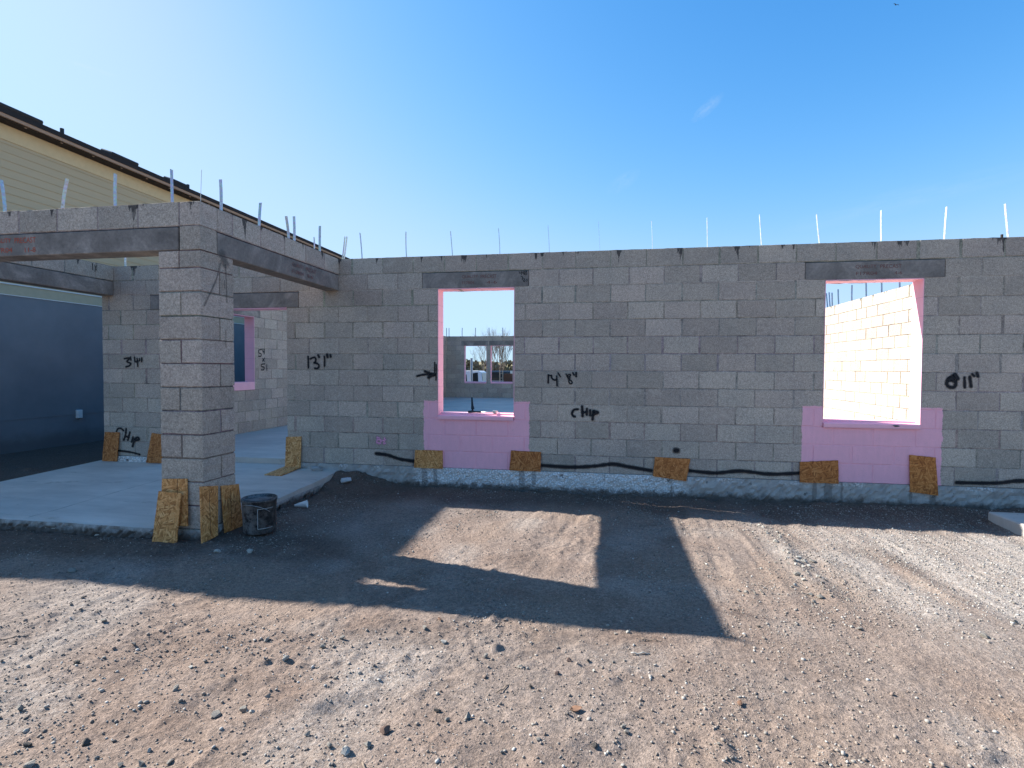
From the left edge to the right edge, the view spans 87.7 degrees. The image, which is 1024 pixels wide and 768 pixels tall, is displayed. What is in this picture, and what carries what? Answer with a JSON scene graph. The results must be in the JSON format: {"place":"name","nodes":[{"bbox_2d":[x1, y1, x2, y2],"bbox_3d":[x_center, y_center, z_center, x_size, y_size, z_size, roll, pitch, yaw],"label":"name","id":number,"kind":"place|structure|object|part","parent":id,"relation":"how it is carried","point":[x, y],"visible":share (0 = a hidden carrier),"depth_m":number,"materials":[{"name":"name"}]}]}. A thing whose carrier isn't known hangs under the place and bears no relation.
{"place":"outdoors","nodes":[
{"label":"outdoors","id":0,"kind":"place"},
{"bbox_2d":[468,410,497,413],"bbox_3d":[-0.367,0.348,6.714,0.374,0.036,0.137,1,2,13],"label":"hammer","id":1,"kind":"object","parent":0,"point":[495,411],"visible":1,"depth_m":6.69,"materials":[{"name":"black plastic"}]},
{"bbox_2d":[492,371,512,380],"bbox_3d":[-0.786,-0.025,38.690,2.320,1.880,5.900,1,2,10],"label":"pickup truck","id":2,"kind":"object","parent":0,"point":[495,375],"visible":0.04,"depth_m":38.06,"materials":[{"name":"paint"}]},
{"bbox_3d":[-0.894,-0.567,38.028,1.480,0.480,0.080,1,2,10],"label":"rear window","id":3,"kind":"part","parent":2,"relation":"part of","materials":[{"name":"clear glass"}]},
{"bbox_2d":[0,440,1023,767],"bbox_3d":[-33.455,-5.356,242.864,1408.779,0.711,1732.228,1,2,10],"label":"ground","id":4,"kind":"structure","parent":0,"point":[304,570],"depth_m":2.98,"materials":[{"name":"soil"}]},
{"bbox_2d":[17,704,23,710],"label":"stone","id":5,"kind":"object","parent":4,"relation":"on","point":[20,707],"visible":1,"depth_m":2.33,"materials":[{"name":"grey stone"}]},
{"bbox_2d":[23,742,32,746],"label":"stone","id":6,"kind":"object","parent":4,"relation":"on","point":[26,744],"visible":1,"depth_m":2.11,"materials":[{"name":"grey stone"}]},
{"bbox_2d":[23,759,35,767],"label":"stone","id":7,"kind":"object","parent":4,"relation":"on","point":[30,764],"visible":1,"depth_m":1.99,"materials":[{"name":"grey stone"}]},
{"bbox_2d":[67,567,76,572],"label":"stone","id":8,"kind":"object","parent":4,"relation":"on","point":[71,570],"visible":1,"depth_m":3.88,"materials":[{"name":"grey stone"}]},
{"bbox_2d":[81,738,90,745],"bbox_3d":[-1.696,1.427,2.123,0.032,0.026,0.023,-1,2,-45],"label":"stone","id":9,"kind":"object","parent":4,"relation":"on","point":[86,741],"visible":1,"depth_m":2.12,"materials":[{"name":"grey stone"}]},
{"bbox_2d":[152,491,180,542],"bbox_3d":[-2.921,1.133,4.513,0.234,0.435,0.012,2,-4,10],"label":"strand board","id":10,"kind":"object","parent":4,"relation":"on","point":[166,524],"visible":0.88,"depth_m":4.51,"materials":[{"name":"brown wood"}]},
{"bbox_2d":[0,102,349,453],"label":"neighbour house","id":11,"kind":"structure","parent":4,"relation":"on","point":[51,372],"depth_m":9.83,"materials":[{"name":"blue paint"}]},
{"bbox_2d":[172,684,178,691],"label":"stone","id":12,"kind":"object","parent":4,"relation":"on","point":[176,687],"visible":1,"depth_m":2.48,"materials":[{"name":"grey stone"}]},
{"bbox_2d":[199,486,217,542],"bbox_3d":[-2.601,1.107,4.589,0.013,0.480,0.218,-4,-3,10],"label":"strand board","id":13,"kind":"object","parent":4,"relation":"on","point":[208,512],"visible":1,"depth_m":4.57,"materials":[{"name":"brown wood"}]},
{"bbox_2d":[211,710,220,717],"bbox_3d":[-1.295,1.445,2.332,0.042,0.020,0.040,0,9,-29],"label":"stone","id":14,"kind":"object","parent":4,"relation":"on","point":[215,713],"visible":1,"depth_m":2.33,"materials":[{"name":"white stone"}]},
{"bbox_2d":[220,484,242,532],"bbox_3d":[-2.550,1.121,4.856,0.013,0.416,0.256,-6,-4,9],"label":"strand board","id":15,"kind":"object","parent":4,"relation":"on","point":[231,507],"visible":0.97,"depth_m":4.84,"materials":[{"name":"brown wood"}]},
{"bbox_2d":[239,705,247,712],"bbox_3d":[-1.181,1.436,2.353,0.042,0.032,0.025,1,2,11],"label":"stone","id":16,"kind":"object","parent":4,"relation":"on","point":[243,709],"visible":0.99,"depth_m":2.34,"materials":[{"name":"white stone"}]},
{"bbox_2d":[241,493,277,534],"bbox_3d":[-2.276,1.172,4.805,0.301,0.310,0.302,1,2,10],"label":"bucket","id":17,"kind":"object","parent":4,"relation":"on","point":[258,514],"visible":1,"depth_m":4.70,"materials":[{"name":"black plastic"}]},
{"bbox_2d":[282,655,289,660],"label":"stone","id":18,"kind":"object","parent":4,"relation":"on","point":[285,657],"visible":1,"depth_m":2.72,"materials":[{"name":"grey stone"}]},
{"bbox_2d":[294,500,307,507],"bbox_3d":[-2.200,1.252,5.562,0.133,0.082,0.082,0,2,-10],"label":"paper cup","id":19,"kind":"object","parent":4,"relation":"on","point":[303,504],"visible":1,"depth_m":5.54,"materials":[{"name":"white paper"}]},
{"bbox_2d":[341,745,349,755],"bbox_3d":[-0.644,1.424,2.068,0.034,0.026,0.039,15,13,3],"label":"stone","id":20,"kind":"object","parent":4,"relation":"on","point":[345,751],"visible":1,"depth_m":2.06,"materials":[{"name":"grey stone"}]},
{"bbox_2d":[340,477,351,482],"bbox_3d":[-2.043,1.185,6.557,0.127,0.061,0.089,-1,2,-26],"label":"stone","id":21,"kind":"object","parent":4,"relation":"on","point":[345,480],"visible":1,"depth_m":6.53,"materials":[{"name":"white stone"}]},
{"bbox_2d":[364,741,370,747],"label":"stone","id":22,"kind":"object","parent":4,"relation":"on","point":[367,744],"visible":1,"depth_m":2.10,"materials":[{"name":"grey stone"}]},
{"bbox_2d":[380,725,389,734],"bbox_3d":[-0.523,1.427,2.201,0.047,0.028,0.034,-17,5,-37],"label":"stone","id":23,"kind":"object","parent":4,"relation":"on","point":[384,730],"visible":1,"depth_m":2.20,"materials":[{"name":"stone"}]},
{"bbox_2d":[464,712,470,718],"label":"stone","id":24,"kind":"object","parent":4,"relation":"on","point":[468,716],"visible":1,"depth_m":2.28,"materials":[{"name":"white stone"}]},
{"bbox_2d":[470,358,472,380],"bbox_3d":[-1.987,-0.053,26.137,0.110,2.434,0.110,1,2,10],"label":"wooden post","id":25,"kind":"object","parent":4,"relation":"on","point":[471,369],"visible":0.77,"depth_m":26.08,"materials":[{"name":"white paint"}]},
{"bbox_2d":[472,346,492,370],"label":"bare tree","id":26,"kind":"object","parent":4,"relation":"on","point":[475,354],"visible":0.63,"depth_m":54.00,"materials":[{"name":"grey plant"}]},
{"bbox_2d":[466,371,503,381],"bbox_3d":[-2.352,0.104,33.511,5.900,1.880,2.320,1,2,10],"label":"pickup truck","id":27,"kind":"object","parent":4,"relation":"on","point":[479,376],"visible":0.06,"depth_m":32.69,"materials":[{"name":"paint"}]},
{"bbox_3d":[-2.242,-0.421,32.642,0.400,0.540,0.172,1,2,10],"label":"window","id":28,"kind":"part","parent":27,"relation":"part of","materials":[{"name":"black glass"}]},
{"bbox_2d":[466,359,512,371],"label":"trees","id":29,"kind":"object","parent":4,"relation":"on","point":[509,365],"visible":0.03,"depth_m":115.79,"materials":[{"name":"green plant"}]},
{"bbox_2d":[483,327,512,370],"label":"bare tree","id":30,"kind":"object","parent":4,"relation":"on","point":[496,348],"visible":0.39,"depth_m":51.95,"materials":[{"name":"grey plant"}]},
{"bbox_2d":[504,373,512,381],"bbox_3d":[0.168,0.248,33.003,1.400,1.817,0.080,1,2,10],"label":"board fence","id":31,"kind":"object","parent":4,"relation":"on","point":[508,377],"visible":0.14,"depth_m":33.01,"materials":[{"name":"brown wood"}]},
{"bbox_2d":[0,169,1023,539],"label":"block house","id":32,"kind":"structure","parent":4,"relation":"on","point":[752,373],"depth_m":6.18,"materials":[{"name":"grey concrete"}]},
{"bbox_2d":[102,432,119,460],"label":"strand board","id":33,"kind":"object","parent":32,"relation":"on","point":[110,446],"visible":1,"depth_m":7.47,"materials":[{"name":"brown wood"}]},
{"bbox_2d":[146,433,162,462],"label":"strand board","id":34,"kind":"object","parent":32,"relation":"on","point":[154,454],"visible":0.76,"depth_m":7.34,"materials":[{"name":"brown wood"}]},
{"bbox_2d":[161,478,187,525],"bbox_3d":[-2.889,1.012,4.564,0.271,0.402,0.012,-2,-4,10],"label":"strand board","id":35,"kind":"object","parent":32,"relation":"attached to","point":[178,485],"visible":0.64,"depth_m":4.55,"materials":[{"name":"brown wood"}]},
{"bbox_2d":[264,466,300,475],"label":"strand board","id":36,"kind":"object","parent":32,"relation":"on","point":[282,471],"visible":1,"depth_m":6.75,"materials":[{"name":"brown wood"}]},
{"bbox_2d":[285,436,301,466],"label":"strand board","id":37,"kind":"object","parent":32,"relation":"on","point":[293,453],"visible":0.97,"depth_m":7.00,"materials":[{"name":"brown wood"}]},
{"bbox_2d":[311,466,322,470],"bbox_3d":[-2.518,1.101,6.855,0.178,0.074,0.089,1,2,32],"label":"concrete chunk","id":38,"kind":"object","parent":32,"relation":"on","point":[314,468],"visible":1,"depth_m":6.83,"materials":[{"name":"concrete"}]},
{"bbox_2d":[414,450,442,468],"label":"strand board","id":39,"kind":"object","parent":32,"relation":"attached to","point":[428,458],"visible":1,"depth_m":6.69,"materials":[{"name":"brown wood"}]},
{"bbox_2d":[471,393,474,410],"bbox_3d":[-1.158,0.538,15.644,0.129,0.531,0.130,1,2,10],"label":"pipe stub","id":40,"kind":"object","parent":32,"relation":"on","point":[472,407],"visible":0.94,"depth_m":15.62,"materials":[{"name":"black plastic"}]},
{"bbox_2d":[509,450,540,471],"bbox_3d":[0.161,0.938,6.492,0.384,0.244,0.012,1,-3,10],"label":"strand board","id":41,"kind":"object","parent":32,"relation":"attached to","point":[525,461],"visible":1,"depth_m":6.49,"materials":[{"name":"brown wood"}]},
{"bbox_2d":[653,457,689,480],"bbox_3d":[1.857,0.982,6.203,0.404,0.261,0.012,5,-2,10],"label":"strand board","id":42,"kind":"object","parent":32,"relation":"attached to","point":[673,468],"visible":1,"depth_m":6.20,"materials":[{"name":"brown wood"}]},
{"bbox_2d":[800,460,838,483],"bbox_3d":[3.418,0.980,5.935,0.405,0.257,0.011,-2,-3,10],"label":"strand board","id":43,"kind":"object","parent":32,"relation":"attached to","point":[819,471],"visible":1,"depth_m":5.93,"materials":[{"name":"brown wood"}]},
{"bbox_2d":[909,455,937,495],"bbox_3d":[4.449,0.983,5.759,0.316,0.406,0.012,6,0,10],"label":"strand board","id":44,"kind":"object","parent":32,"relation":"attached to","point":[923,474],"visible":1,"depth_m":5.75,"materials":[{"name":"brown wood"}]},
{"bbox_2d":[570,705,581,710],"bbox_3d":[0.283,1.427,2.344,0.054,0.009,0.034,-6,10,-2],"label":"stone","id":45,"kind":"object","parent":4,"relation":"on","point":[576,708],"visible":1,"depth_m":2.35,"materials":[{"name":"stone"}]},
{"bbox_2d":[980,632,988,638],"bbox_3d":[2.640,1.405,2.975,0.041,0.021,0.043,12,8,-20],"label":"stone","id":46,"kind":"object","parent":4,"relation":"on","point":[983,634],"visible":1,"depth_m":2.97,"materials":[{"name":"grey stone"}]},
{"bbox_2d":[988,512,1023,535],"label":"concrete pad","id":47,"kind":"object","parent":4,"relation":"on","point":[1013,523],"visible":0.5,"depth_m":5.06,"materials":[{"name":"grey concrete"}]},
{"bbox_2d":[0,0,1023,362],"label":"sky","id":48,"kind":"structure","parent":0,"point":[379,120],"materials":[{"name":"blue"}]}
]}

